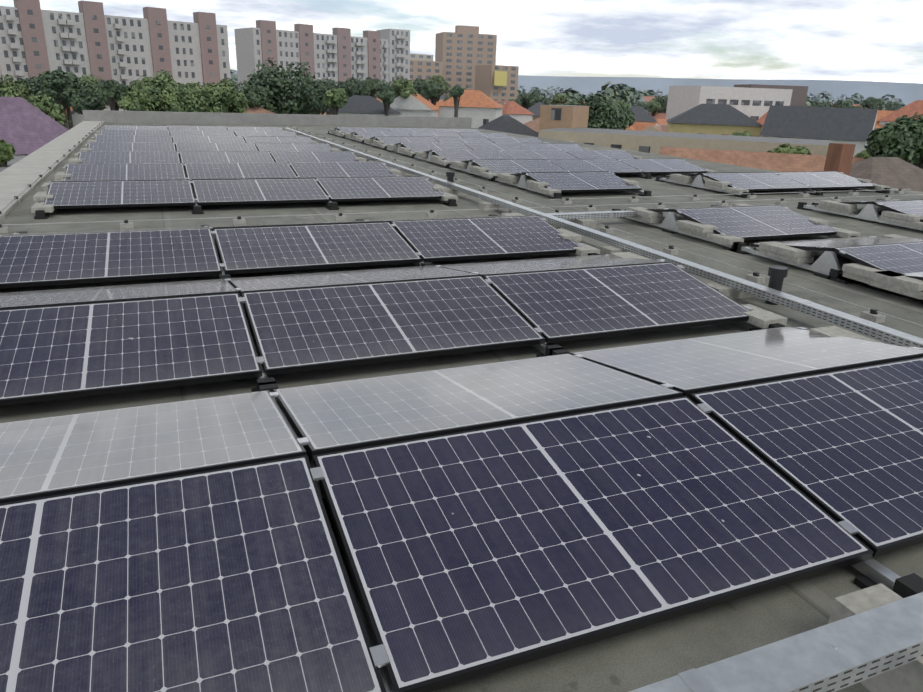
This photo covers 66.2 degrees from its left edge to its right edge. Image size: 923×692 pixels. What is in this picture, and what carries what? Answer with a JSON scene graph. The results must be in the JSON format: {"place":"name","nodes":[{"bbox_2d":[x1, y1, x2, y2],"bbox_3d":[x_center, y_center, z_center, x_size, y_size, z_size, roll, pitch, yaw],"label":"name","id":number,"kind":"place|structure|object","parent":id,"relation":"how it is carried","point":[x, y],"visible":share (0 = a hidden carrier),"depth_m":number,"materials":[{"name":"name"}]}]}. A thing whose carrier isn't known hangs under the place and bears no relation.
{"place":"outdoors","nodes":[
{"label":"outdoors","id":0,"kind":"place"},
{"bbox_2d":[0,0,922,83],"label":"sky","id":1,"kind":"structure","parent":0,"point":[844,40],"materials":[{"name":"white"}]},
{"bbox_2d":[231,70,922,107],"bbox_3d":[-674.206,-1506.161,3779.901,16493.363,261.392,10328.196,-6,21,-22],"label":"hill range","id":2,"kind":"structure","parent":0,"point":[906,93],"depth_m":8100.74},
{"label":"ground","id":3,"kind":"structure","parent":0,"visible":0},
{"bbox_2d":[66,94,767,132],"bbox_3d":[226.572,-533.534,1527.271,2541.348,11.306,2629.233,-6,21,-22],"label":"town","id":4,"kind":"object","parent":3,"relation":"on","point":[77,118],"depth_m":151.75,"materials":[{"name":"tile"}]},
{"bbox_2d":[0,110,922,691],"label":"roof deck","id":5,"kind":"structure","parent":3,"relation":"on","point":[652,654],"depth_m":6.49,"materials":[{"name":"grey concrete"}]},
{"bbox_2d":[0,122,922,691],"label":"roof furniture","id":6,"kind":"object","parent":5,"relation":"on","point":[870,638],"visible":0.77,"depth_m":1.99,"materials":[{"name":"grey metal"}]},
{"bbox_2d":[0,125,922,691],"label":"mounting hardware","id":7,"kind":"object","parent":5,"relation":"on","point":[826,265],"visible":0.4,"depth_m":7.55,"materials":[{"name":"metal"}]},
{"bbox_2d":[0,125,922,691],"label":"solar panels","id":8,"kind":"object","parent":7,"relation":"on","point":[492,517],"visible":0.88,"depth_m":3.00,"materials":[{"name":"blue"}]},
{"bbox_2d":[0,0,922,191],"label":"town buildings","id":9,"kind":"structure","parent":3,"relation":"on","point":[704,123],"depth_m":137.51,"materials":[{"name":"white concrete"}]},
{"bbox_2d":[0,57,922,168],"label":"trees","id":10,"kind":"object","parent":3,"relation":"on","point":[56,94],"visible":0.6,"depth_m":100.14,"materials":[{"name":"green plant"}]},
{"bbox_2d":[230,69,911,109],"bbox_3d":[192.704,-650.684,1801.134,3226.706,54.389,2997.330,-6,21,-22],"label":"distant trees","id":11,"kind":"object","parent":3,"relation":"on","point":[627,94],"visible":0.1,"depth_m":454.27,"materials":[{"name":"green plant"}]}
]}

